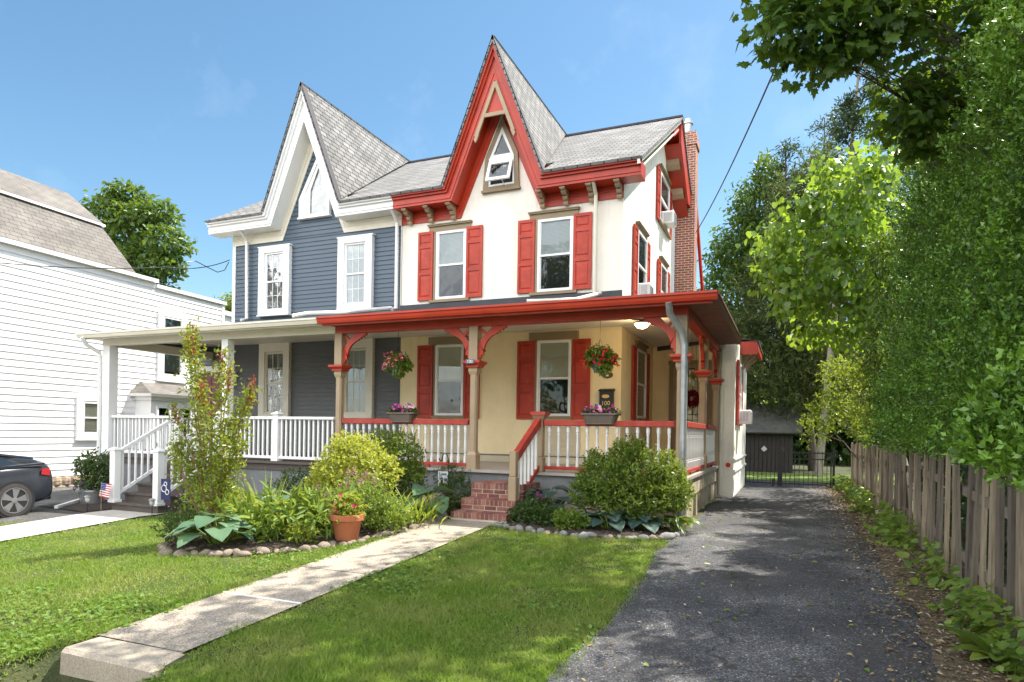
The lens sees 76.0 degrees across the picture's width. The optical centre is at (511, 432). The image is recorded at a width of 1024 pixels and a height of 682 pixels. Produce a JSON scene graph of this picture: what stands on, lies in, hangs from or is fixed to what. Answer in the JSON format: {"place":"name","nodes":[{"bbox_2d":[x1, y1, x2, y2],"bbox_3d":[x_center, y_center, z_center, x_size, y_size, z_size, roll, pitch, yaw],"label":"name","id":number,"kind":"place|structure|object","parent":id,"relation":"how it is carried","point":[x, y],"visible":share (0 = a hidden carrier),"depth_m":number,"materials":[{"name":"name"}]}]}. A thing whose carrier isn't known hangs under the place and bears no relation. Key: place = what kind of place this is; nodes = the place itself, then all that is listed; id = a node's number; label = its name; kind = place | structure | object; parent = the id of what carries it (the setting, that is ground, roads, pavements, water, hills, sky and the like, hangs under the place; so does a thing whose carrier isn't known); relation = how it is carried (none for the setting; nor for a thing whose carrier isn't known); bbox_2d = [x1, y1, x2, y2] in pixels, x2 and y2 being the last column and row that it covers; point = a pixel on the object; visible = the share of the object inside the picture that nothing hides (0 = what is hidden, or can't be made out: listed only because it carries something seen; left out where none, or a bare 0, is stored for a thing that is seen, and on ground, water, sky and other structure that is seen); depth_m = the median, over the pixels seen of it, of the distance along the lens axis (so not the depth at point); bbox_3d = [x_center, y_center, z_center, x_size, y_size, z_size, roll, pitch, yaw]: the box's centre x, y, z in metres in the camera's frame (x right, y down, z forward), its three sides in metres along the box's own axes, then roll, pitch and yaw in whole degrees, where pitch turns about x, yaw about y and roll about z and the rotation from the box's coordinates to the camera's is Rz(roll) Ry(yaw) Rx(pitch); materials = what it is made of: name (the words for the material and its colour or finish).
{"place":"outdoors","nodes":[
{"label":"outdoors","id":0,"kind":"place"},
{"bbox_2d":[0,486,111,524],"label":"neighbour driveway","id":1,"kind":"structure","parent":0,"point":[37,512],"depth_m":13.83,"materials":[{"name":"concrete"}]},
{"bbox_2d":[0,453,52,517],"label":"parked car","id":2,"kind":"object","parent":1,"relation":"on","point":[26,483],"visible":0.98,"depth_m":13.21,"materials":[{"name":"grey paint"}]},
{"bbox_2d":[40,499,124,511],"bbox_3d":[-9.555,1.620,14.797,2.700,0.096,2.000,1,0,23],"label":"mulch strip","id":3,"kind":"object","parent":1,"relation":"on","point":[103,505],"visible":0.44,"depth_m":14.13,"materials":[{"name":"soil"}]},
{"bbox_2d":[54,499,79,508],"bbox_3d":[-9.945,1.565,14.963,0.070,0.105,2.111,1,0,-13],"label":"drain spout","id":4,"kind":"object","parent":3,"relation":"on","point":[66,504],"visible":0.64,"depth_m":14.36,"materials":[{"name":"white plastic"}]},
{"bbox_2d":[67,447,109,503],"bbox_3d":[-9.480,0.976,14.817,1.187,1.306,0.812,1,0,23],"label":"planter tub","id":5,"kind":"object","parent":3,"relation":"on","point":[88,485],"visible":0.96,"depth_m":14.67,"materials":[{"name":"metal"}]},
{"bbox_2d":[99,482,111,497],"bbox_3d":[-8.499,1.343,13.680,0.294,0.620,0.039,1,0,9],"label":"flag","id":6,"kind":"object","parent":3,"relation":"on","point":[105,488],"visible":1,"depth_m":13.68,"materials":[{"name":"multicoloured fabric"}]},
{"bbox_2d":[0,0,991,438],"label":"sky","id":7,"kind":"structure","parent":0,"point":[190,101],"materials":[{"name":"blue"}]},
{"bbox_2d":[0,455,1006,681],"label":"ground","id":8,"kind":"structure","parent":0,"point":[47,669],"depth_m":6.41,"materials":[{"name":"plant"}]},
{"bbox_2d":[0,510,169,540],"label":"side walk","id":9,"kind":"structure","parent":8,"relation":"on","point":[19,530],"depth_m":12.22,"materials":[{"name":"concrete"}]},
{"bbox_2d":[0,169,231,487],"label":"neighbour house","id":10,"kind":"structure","parent":8,"relation":"on","point":[48,383],"depth_m":20.23,"materials":[{"name":"white"}]},
{"bbox_2d":[83,401,101,433],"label":"window","id":11,"kind":"structure","parent":10,"relation":"in","point":[89,408],"depth_m":20.76,"materials":[{"name":"glass"}]},
{"bbox_2d":[156,406,170,442],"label":"window","id":12,"kind":"structure","parent":10,"relation":"in","point":[160,410],"depth_m":22.48,"materials":[{"name":"white plastic"}]},
{"bbox_2d":[163,316,182,376],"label":"window","id":13,"kind":"structure","parent":10,"relation":"in","point":[171,363],"depth_m":23.70,"materials":[{"name":"glass"}]},
{"bbox_2d":[177,407,191,440],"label":"window","id":14,"kind":"structure","parent":10,"relation":"in","point":[179,408],"depth_m":23.50,"materials":[{"name":"white plastic"}]},
{"bbox_2d":[60,637,184,681],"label":"concrete step","id":15,"kind":"object","parent":8,"relation":"on","point":[100,659],"visible":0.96,"depth_m":4.90,"materials":[{"name":"concrete"}]},
{"bbox_2d":[79,178,198,289],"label":"maple tree","id":16,"kind":"object","parent":8,"relation":"on","point":[124,214],"visible":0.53,"depth_m":42.17,"materials":[{"name":"green plant"}]},
{"bbox_2d":[161,478,170,512],"bbox_3d":[-6.913,1.295,13.072,0.260,0.750,0.031,1,0,23],"label":"garden banner","id":17,"kind":"object","parent":8,"relation":"on","point":[165,489],"visible":0.95,"depth_m":13.07,"materials":[{"name":"blue fabric"}]},
{"bbox_2d":[173,549,190,556],"bbox_3d":[-4.147,1.528,8.246,0.156,0.101,0.258,13,-1,15],"label":"edging stone","id":18,"kind":"object","parent":8,"relation":"on","point":[180,552],"visible":0.66,"depth_m":8.18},
{"bbox_2d":[214,292,231,311],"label":"young tree","id":19,"kind":"object","parent":8,"relation":"on","point":[228,306],"visible":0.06,"depth_m":46.05,"materials":[{"name":"green plant"}]},
{"bbox_2d":[75,81,450,514],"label":"twin house","id":20,"kind":"structure","parent":8,"relation":"on","point":[316,231],"depth_m":17.41,"materials":[{"name":"white paint"}]},
{"bbox_2d":[0,260,228,268],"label":"power cable","id":21,"kind":"object","parent":20,"relation":"attached to","point":[109,268],"visible":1,"depth_m":15.34,"materials":[{"name":"rubber"}]},
{"bbox_2d":[201,372,220,444],"bbox_3d":[-8.755,-0.602,19.155,0.900,2.300,0.060,1,0,23],"label":"door","id":22,"kind":"structure","parent":20,"relation":"in","point":[211,379],"depth_m":19.14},
{"bbox_2d":[264,251,282,310],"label":"window","id":23,"kind":"structure","parent":20,"relation":"in","point":[273,293],"depth_m":18.25,"materials":[{"name":"glass"}]},
{"bbox_2d":[264,352,282,412],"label":"window","id":24,"kind":"structure","parent":20,"relation":"in","point":[273,360],"depth_m":18.23,"materials":[{"name":"clear glass"}]},
{"bbox_2d":[297,160,331,220],"bbox_3d":[-5.321,-6.577,17.701,1.080,1.560,0.130,1,0,23],"label":"window","id":25,"kind":"structure","parent":20,"relation":"in","point":[314,201],"depth_m":17.71,"materials":[{"name":"white plastic"}]},
{"bbox_2d":[344,242,364,304],"bbox_3d":[-4.097,-4.159,17.169,0.680,1.615,0.067,1,0,23],"label":"window","id":26,"kind":"structure","parent":20,"relation":"in","point":[354,268],"depth_m":17.20,"materials":[{"name":"glass"}]},
{"bbox_2d":[344,348,365,413],"bbox_3d":[-4.074,-1.331,17.140,0.710,1.710,0.067,1,0,23],"label":"window","id":27,"kind":"structure","parent":20,"relation":"in","point":[355,379],"depth_m":17.17,"materials":[{"name":"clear glass"}]},
{"bbox_2d":[98,519,493,651],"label":"front walk","id":28,"kind":"structure","parent":8,"relation":"on","point":[191,626],"depth_m":6.51,"materials":[{"name":"concrete"}]},
{"bbox_2d":[223,591,301,605],"bbox_3d":[-2.427,1.614,6.336,0.970,0.044,0.020,1,0,23],"label":"walk joint","id":29,"kind":"object","parent":28,"relation":"on","point":[299,603],"visible":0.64,"depth_m":6.31,"materials":[{"name":"white concrete"}]},
{"bbox_2d":[170,505,453,553],"bbox_3d":[-4.403,1.507,11.059,6.500,0.376,4.960,1,0,23],"label":"flower bed","id":30,"kind":"object","parent":8,"relation":"on","point":[243,542],"visible":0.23,"depth_m":8.74,"materials":[{"name":"brown soil"}]},
{"bbox_2d":[149,501,204,546],"bbox_3d":[-4.594,1.293,9.094,0.744,0.657,1.132,1,0,-19],"label":"catmint","id":31,"kind":"object","parent":30,"relation":"on","point":[171,526],"visible":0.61,"depth_m":8.91,"materials":[{"name":"green plant"}]},
{"bbox_2d":[162,511,259,547],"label":"hosta","id":32,"kind":"object","parent":30,"relation":"on","point":[220,534],"visible":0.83,"depth_m":8.44,"materials":[{"name":"plant"}]},
{"bbox_2d":[168,479,257,526],"bbox_3d":[-5.067,1.174,11.174,1.415,0.889,1.715,1,0,-5],"label":"pansy patch","id":33,"kind":"object","parent":30,"relation":"on","point":[238,489],"visible":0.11,"depth_m":10.84,"materials":[{"name":"green plant"}]},
{"bbox_2d":[164,316,262,538],"bbox_3d":[-4.276,-0.065,9.312,1.539,3.226,0.968,1,0,23],"label":"crape myrtle","id":34,"kind":"object","parent":30,"relation":"on","point":[217,464],"visible":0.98,"depth_m":9.23,"materials":[{"name":"green plant"}]},
{"bbox_2d":[233,470,306,518],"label":"iris clump","id":35,"kind":"object","parent":30,"relation":"on","point":[251,492],"visible":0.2,"depth_m":10.83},
{"bbox_2d":[231,494,332,536],"bbox_3d":[-3.267,1.239,9.425,1.602,0.750,1.077,1,0,-3],"label":"perennial clump","id":36,"kind":"object","parent":30,"relation":"on","point":[285,522],"visible":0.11,"depth_m":9.16,"materials":[{"name":"green plant"}]},
{"bbox_2d":[214,479,362,544],"bbox_3d":[-3.062,1.188,8.931,2.031,1.138,1.290,1,0,2],"label":"hellebore","id":37,"kind":"object","parent":30,"relation":"on","point":[271,510],"visible":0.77,"depth_m":8.76,"materials":[{"name":"green plant"}]},
{"bbox_2d":[281,519,318,543],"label":"chartreuse tuft","id":38,"kind":"object","parent":30,"relation":"on","point":[292,526],"visible":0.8,"depth_m":8.69,"materials":[{"name":"green plant"}]},
{"bbox_2d":[267,464,336,495],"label":"shrub","id":39,"kind":"object","parent":30,"relation":"on","point":[287,478],"visible":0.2,"depth_m":12.35,"materials":[{"name":"green plant"}]},
{"bbox_2d":[329,492,369,540],"bbox_3d":[-2.217,1.122,8.888,0.524,0.672,0.530,1,0,44],"label":"flower pot","id":40,"kind":"object","parent":30,"relation":"on","point":[346,525],"visible":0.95,"depth_m":8.76,"materials":[{"name":"ceramic"}]},
{"bbox_2d":[301,429,407,496],"bbox_3d":[-2.667,0.707,10.758,1.906,1.530,1.252,1,0,23],"label":"variegated shrub","id":41,"kind":"object","parent":30,"relation":"on","point":[361,462],"visible":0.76,"depth_m":10.59,"materials":[{"name":"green plant"}]},
{"bbox_2d":[334,467,382,516],"bbox_3d":[-2.376,0.998,10.018,0.810,0.958,0.947,1,0,-35],"label":"astilbe","id":42,"kind":"object","parent":30,"relation":"on","point":[360,481],"visible":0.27,"depth_m":9.94,"materials":[{"name":"green plant"}]},
{"bbox_2d":[319,474,415,532],"bbox_3d":[-2.233,1.056,9.606,1.623,0.928,1.037,1,0,23],"label":"spirea bush","id":43,"kind":"object","parent":30,"relation":"on","point":[376,518],"visible":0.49,"depth_m":9.47,"materials":[{"name":"green plant"}]},
{"bbox_2d":[367,426,428,501],"bbox_3d":[-2.021,0.676,11.327,1.481,1.594,0.888,1,0,37],"label":"dark shrub","id":44,"kind":"object","parent":30,"relation":"on","point":[413,466],"visible":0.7,"depth_m":11.15,"materials":[{"name":"green plant"}]},
{"bbox_2d":[364,482,449,525],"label":"iris clump","id":45,"kind":"object","parent":30,"relation":"on","point":[414,507],"visible":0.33,"depth_m":10.12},
{"bbox_2d":[166,503,687,551],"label":"mulch chips","id":46,"kind":"object","parent":30,"relation":"on","point":[389,528],"visible":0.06,"depth_m":9.15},
{"bbox_2d":[401,488,454,524],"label":"iris clump","id":47,"kind":"object","parent":30,"relation":"on","point":[428,516],"visible":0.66,"depth_m":10.26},
{"bbox_2d":[402,483,460,513],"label":"hosta","id":48,"kind":"object","parent":30,"relation":"on","point":[446,501],"visible":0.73,"depth_m":10.62,"materials":[{"name":"plant"}]},
{"bbox_2d":[438,453,448,486],"bbox_3d":[-1.236,0.896,11.714,0.240,1.069,0.045,1,0,23],"label":"garden flag","id":49,"kind":"object","parent":30,"relation":"on","point":[443,474],"visible":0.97,"depth_m":11.71,"materials":[{"name":"white fabric"}]},
{"bbox_2d":[432,463,472,514],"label":"juniper","id":50,"kind":"object","parent":30,"relation":"on","point":[455,505],"visible":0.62,"depth_m":11.58,"materials":[{"name":"green plant"}]},
{"bbox_2d":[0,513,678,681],"bbox_3d":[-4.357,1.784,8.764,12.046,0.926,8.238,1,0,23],"label":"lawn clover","id":51,"kind":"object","parent":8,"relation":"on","point":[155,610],"visible":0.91,"depth_m":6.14,"materials":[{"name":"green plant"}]},
{"bbox_2d":[450,480,539,523],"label":"brick steps","id":52,"kind":"structure","parent":8,"relation":"on","point":[486,501],"depth_m":10.89,"materials":[{"name":"brick"}]},
{"bbox_2d":[316,34,762,523],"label":"twin house","id":53,"kind":"structure","parent":8,"relation":"on","point":[537,243],"depth_m":15.30,"materials":[{"name":"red paint"}]},
{"bbox_2d":[381,332,413,379],"bbox_3d":[-2.383,-1.640,13.459,0.596,1.137,0.707,1,0,-43],"label":"hanging basket","id":54,"kind":"object","parent":53,"relation":"hanging from","point":[397,364],"visible":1,"depth_m":13.36,"materials":[{"name":"green plastic"}]},
{"bbox_2d":[386,403,419,422],"bbox_3d":[-2.145,-0.380,12.865,0.756,0.390,0.338,1,0,23],"label":"rail planter","id":55,"kind":"object","parent":53,"relation":"on","point":[401,414],"visible":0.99,"depth_m":12.78,"materials":[{"name":"grey plastic"}]},
{"bbox_2d":[434,344,463,415],"bbox_3d":[-1.536,-1.283,16.095,0.780,1.735,0.067,1,0,23],"label":"window","id":56,"kind":"structure","parent":53,"relation":"in","point":[449,367],"depth_m":16.12,"materials":[{"name":"glass"}]},
{"bbox_2d":[435,229,465,299],"bbox_3d":[-1.495,-4.122,16.097,0.830,1.675,0.067,1,0,23],"label":"window","id":57,"kind":"structure","parent":53,"relation":"in","point":[451,244],"depth_m":16.12,"materials":[{"name":"glass"}]},
{"bbox_2d":[481,117,520,193],"bbox_3d":[-0.292,-6.621,15.470,1.000,1.770,0.310,1,0,23],"label":"window","id":58,"kind":"structure","parent":53,"relation":"in","point":[501,170],"depth_m":15.52,"materials":[{"name":"beige paint"}]},
{"bbox_2d":[536,340,571,415],"bbox_3d":[0.963,-1.242,15.035,0.830,1.735,0.067,1,0,23],"label":"window","id":59,"kind":"structure","parent":53,"relation":"in","point":[554,357],"depth_m":15.05,"materials":[{"name":"glass"}]},
{"bbox_2d":[537,216,573,291],"bbox_3d":[0.995,-4.082,15.041,0.860,1.675,0.067,1,0,23],"label":"window","id":60,"kind":"structure","parent":53,"relation":"in","point":[555,235],"depth_m":15.06,"materials":[{"name":"glass"}]},
{"bbox_2d":[579,321,621,376],"bbox_3d":[1.604,-1.565,11.778,0.751,1.159,0.598,1,0,36],"label":"hanging basket","id":61,"kind":"object","parent":53,"relation":"hanging from","point":[601,360],"visible":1,"depth_m":11.69,"materials":[{"name":"green plastic"}]},
{"bbox_2d":[580,403,622,424],"bbox_3d":[1.530,-0.311,11.311,0.762,0.372,0.319,1,0,23],"label":"rail planter","id":62,"kind":"object","parent":53,"relation":"on","point":[606,416],"visible":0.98,"depth_m":11.22,"materials":[{"name":"grey plastic"}]},
{"bbox_2d":[598,389,614,408],"bbox_3d":[2.094,-0.720,14.506,0.350,0.508,0.146,1,0,23],"label":"mailbox","id":63,"kind":"object","parent":53,"relation":"attached to","point":[606,397],"visible":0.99,"depth_m":14.46,"materials":[{"name":"black metal"}]},
{"bbox_2d":[636,349,646,418],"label":"window","id":64,"kind":"structure","parent":53,"relation":"in","point":[641,355],"depth_m":16.32,"materials":[{"name":"glass"}]},
{"bbox_2d":[634,319,650,328],"bbox_3d":[2.571,-2.160,12.938,0.330,0.257,0.330,1,0,23],"label":"ceiling lamp","id":65,"kind":"object","parent":53,"relation":"attached to","point":[641,324],"visible":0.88,"depth_m":12.85,"materials":[{"name":"white glass"}]},
{"bbox_2d":[637,230,647,294],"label":"window","id":66,"kind":"structure","parent":53,"relation":"in","point":[642,242],"depth_m":16.17,"materials":[{"name":"glass"}]},
{"bbox_2d":[639,283,653,294],"bbox_3d":[3.253,-3.448,16.075,0.367,0.340,0.501,1,0,23],"label":"air conditioner","id":67,"kind":"object","parent":53,"relation":"attached to","point":[646,288],"visible":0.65,"depth_m":15.83,"materials":[{"name":"white plastic"}]},
{"bbox_2d":[661,263,667,292],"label":"window","id":68,"kind":"structure","parent":53,"relation":"in","point":[664,273],"depth_m":18.98,"materials":[{"name":"white plastic"}]},
{"bbox_2d":[660,171,669,230],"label":"window","id":69,"kind":"structure","parent":53,"relation":"in","point":[665,190],"depth_m":18.81,"materials":[{"name":"white plastic"}]},
{"bbox_2d":[662,210,676,228],"bbox_3d":[4.476,-6.097,18.778,0.427,0.357,0.518,1,0,23],"label":"air conditioner","id":70,"kind":"object","parent":53,"relation":"attached to","point":[669,219],"visible":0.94,"depth_m":18.56,"materials":[{"name":"white plastic"}]},
{"bbox_2d":[687,389,698,408],"bbox_3d":[4.704,-0.876,17.152,0.525,0.516,0.195,1,0,23],"label":"door wreath","id":71,"kind":"object","parent":53,"relation":"attached to","point":[693,402],"depth_m":17.13,"materials":[{"name":"red plant"}]},
{"bbox_2d":[695,64,777,232],"bbox_3d":[4.410,-5.734,12.834,0.026,1.038,15.409,1,0,10],"label":"power cable","id":72,"kind":"object","parent":53,"relation":"attached to","point":[740,144],"visible":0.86,"depth_m":12.14,"materials":[{"name":"rubber"}]},
{"bbox_2d":[739,363,741,423],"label":"window","id":73,"kind":"structure","parent":53,"relation":"in","point":[740,400],"depth_m":16.69,"materials":[{"name":"white plastic"}]},
{"bbox_2d":[740,410,752,423],"bbox_3d":[5.794,-0.386,16.420,0.427,0.340,0.518,1,0,23],"label":"air conditioner","id":74,"kind":"object","parent":53,"relation":"attached to","point":[746,416],"visible":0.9,"depth_m":16.16,"materials":[{"name":"white plastic"}]},
{"bbox_2d":[501,517,686,536],"bbox_3d":[1.324,1.434,10.215,2.700,0.046,2.080,1,0,23],"label":"flower bed","id":75,"kind":"object","parent":8,"relation":"on","point":[596,529],"visible":0.39,"depth_m":9.58,"materials":[{"name":"brown soil"}]},
{"bbox_2d":[505,499,563,526],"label":"geranium clump","id":76,"kind":"object","parent":75,"relation":"on","point":[540,515],"visible":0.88,"depth_m":10.12,"materials":[{"name":"green plant"}]},
{"bbox_2d":[513,491,561,521],"bbox_3d":[0.399,1.236,10.479,0.689,0.624,0.768,1,0,-20],"label":"astilbe","id":77,"kind":"object","parent":75,"relation":"on","point":[544,500],"visible":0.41,"depth_m":10.45,"materials":[{"name":"green plant"}]},
{"bbox_2d":[519,485,585,510],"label":"hosta","id":78,"kind":"object","parent":75,"relation":"on","point":[561,501],"visible":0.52,"depth_m":10.78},
{"bbox_2d":[550,506,591,530],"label":"columbine clump","id":79,"kind":"object","parent":75,"relation":"on","point":[564,518],"visible":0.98,"depth_m":9.62,"materials":[{"name":"green plant"}]},
{"bbox_2d":[580,509,638,530],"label":"hosta","id":80,"kind":"object","parent":75,"relation":"on","point":[618,524],"visible":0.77,"depth_m":9.57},
{"bbox_2d":[565,433,699,523],"bbox_3d":[1.825,0.766,10.106,2.072,1.538,1.378,1,0,23],"label":"azalea bush","id":81,"kind":"object","parent":75,"relation":"on","point":[662,488],"visible":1,"depth_m":9.88,"materials":[{"name":"green plant"}]},
{"bbox_2d":[610,513,676,533],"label":"hosta","id":82,"kind":"object","parent":75,"relation":"on","point":[651,525],"visible":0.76,"depth_m":9.50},
{"bbox_2d":[660,532,673,539],"bbox_3d":[2.160,1.455,9.170,0.201,0.122,0.162,9,0,-1],"label":"edging stone","id":83,"kind":"object","parent":75,"relation":"on","point":[667,536],"visible":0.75,"depth_m":9.11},
{"bbox_2d":[655,515,706,535],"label":"hosta","id":84,"kind":"object","parent":75,"relation":"on","point":[687,520],"visible":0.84,"depth_m":9.60,"materials":[{"name":"green plant"}]},
{"bbox_2d":[696,147,788,403],"bbox_3d":[11.258,-5.849,32.815,4.692,15.678,6.583,1,0,-31],"label":"ash tree","id":85,"kind":"object","parent":8,"relation":"on","point":[750,215],"visible":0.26,"depth_m":31.89,"materials":[{"name":"green plant"}]},
{"bbox_2d":[745,403,801,472],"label":"garden shed","id":86,"kind":"structure","parent":8,"relation":"on","point":[772,431],"depth_m":26.43,"materials":[{"name":"wood"}]},
{"bbox_2d":[734,137,826,402],"bbox_3d":[11.800,-5.586,28.792,4.829,14.453,4.710,1,0,23],"label":"spruce tree","id":87,"kind":"object","parent":8,"relation":"on","point":[781,166],"visible":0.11,"depth_m":28.49,"materials":[{"name":"green plant"}]},
{"bbox_2d":[720,130,894,470],"bbox_3d":[11.497,-5.278,27.294,9.068,14.484,5.087,1,0,40],"label":"hemlock tree","id":88,"kind":"object","parent":8,"relation":"on","point":[787,358],"visible":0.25,"depth_m":26.78,"materials":[{"name":"green plant"}]},
{"bbox_2d":[761,113,865,446],"bbox_3d":[13.784,-6.253,29.193,5.424,15.851,4.906,1,0,23],"label":"spruce tree","id":89,"kind":"object","parent":8,"relation":"on","point":[818,127],"visible":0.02,"depth_m":28.89,"materials":[{"name":"green plant"}]},
{"bbox_2d":[735,136,912,499],"bbox_3d":[7.445,-2.582,15.386,4.256,9.004,3.984,1,0,23],"label":"redbud tree","id":90,"kind":"object","parent":8,"relation":"on","point":[780,251],"visible":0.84,"depth_m":14.93,"materials":[{"name":"green plant"}]},
{"bbox_2d":[751,317,908,464],"bbox_3d":[17.808,-2.763,38.999,30.133,11.968,15.889,1,0,44],"label":"treeline","id":91,"kind":"object","parent":8,"relation":"on","point":[842,450],"visible":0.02,"depth_m":35.15,"materials":[{"name":"green plant"}]},
{"bbox_2d":[797,346,898,468],"bbox_3d":[8.273,-0.111,15.374,1.954,4.009,5.906,1,0,11],"label":"climbing shrub","id":92,"kind":"object","parent":8,"relation":"on","point":[851,374],"visible":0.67,"depth_m":16.54,"materials":[{"name":"green plant"}]},
{"bbox_2d":[729,0,1021,180],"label":"maple tree","id":93,"kind":"object","parent":8,"relation":"on","point":[918,115],"visible":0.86,"depth_m":7.55,"materials":[{"name":"green plant"}]},
{"bbox_2d":[852,230,907,508],"bbox_3d":[7.528,-1.107,13.210,1.140,5.972,1.372,1,0,-15],"label":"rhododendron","id":94,"kind":"object","parent":8,"relation":"on","point":[871,369],"visible":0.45,"depth_m":13.21,"materials":[{"name":"green plant"}]},
{"bbox_2d":[844,55,955,478],"bbox_3d":[13.230,-5.407,21.408,4.452,14.846,7.465,1,0,23],"label":"oak tree","id":95,"kind":"object","parent":8,"relation":"on","point":[888,208],"visible":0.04,"depth_m":22.51,"materials":[{"name":"green plant"}]},
{"bbox_2d":[825,485,1023,681],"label":"verge","id":96,"kind":"structure","parent":8,"relation":"on","point":[937,656],"depth_m":5.69,"materials":[{"name":"soil"}]},
{"bbox_2d":[825,474,1023,681],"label":"ivy","id":97,"kind":"object","parent":96,"relation":"on","point":[887,523],"visible":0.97,"depth_m":5.77,"materials":[{"name":"green plant"}]},
{"bbox_2d":[851,442,1023,647],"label":"picket fence","id":98,"kind":"object","parent":96,"relation":"on","point":[980,503],"visible":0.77,"depth_m":6.58,"materials":[{"name":"wood"}]},
{"bbox_2d":[934,624,1011,661],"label":"dock weed","id":99,"kind":"object","parent":96,"relation":"on","point":[983,651],"visible":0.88,"depth_m":4.80,"materials":[{"name":"green plant"}]},
{"bbox_2d":[855,0,1023,580],"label":"evergreen hedge","id":100,"kind":"object","parent":8,"relation":"on","point":[958,391],"visible":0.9,"depth_m":6.30,"materials":[{"name":"green plant"}]},
{"bbox_2d":[547,479,937,681],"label":"driveway","id":101,"kind":"structure","parent":0,"point":[701,646],"depth_m":5.91,"materials":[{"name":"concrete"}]},
{"bbox_2d":[637,516,915,681],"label":"fallen leaves","id":102,"kind":"object","parent":101,"relation":"on","point":[866,669],"visible":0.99,"depth_m":6.42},
{"bbox_2d":[745,447,834,487],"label":"driveway gate","id":103,"kind":"structure","parent":101,"relation":"on","point":[780,458],"depth_m":18.95,"materials":[{"name":"black metal"}]},
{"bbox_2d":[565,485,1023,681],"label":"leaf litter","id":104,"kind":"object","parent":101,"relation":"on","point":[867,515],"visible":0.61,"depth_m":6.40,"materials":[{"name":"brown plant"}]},
{"bbox_2d":[746,471,894,484],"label":"back lawn","id":105,"kind":"structure","parent":0,"point":[789,476],"depth_m":23.16,"materials":[{"name":"plant"}]},
{"bbox_2d":[783,28,900,475],"bbox_3d":[12.602,-6.988,24.299,4.168,17.305,4.397,1,0,-14],"label":"pine tree","id":106,"kind":"object","parent":105,"relation":"on","point":[848,107],"visible":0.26,"depth_m":23.84,"materials":[{"name":"green plant"}]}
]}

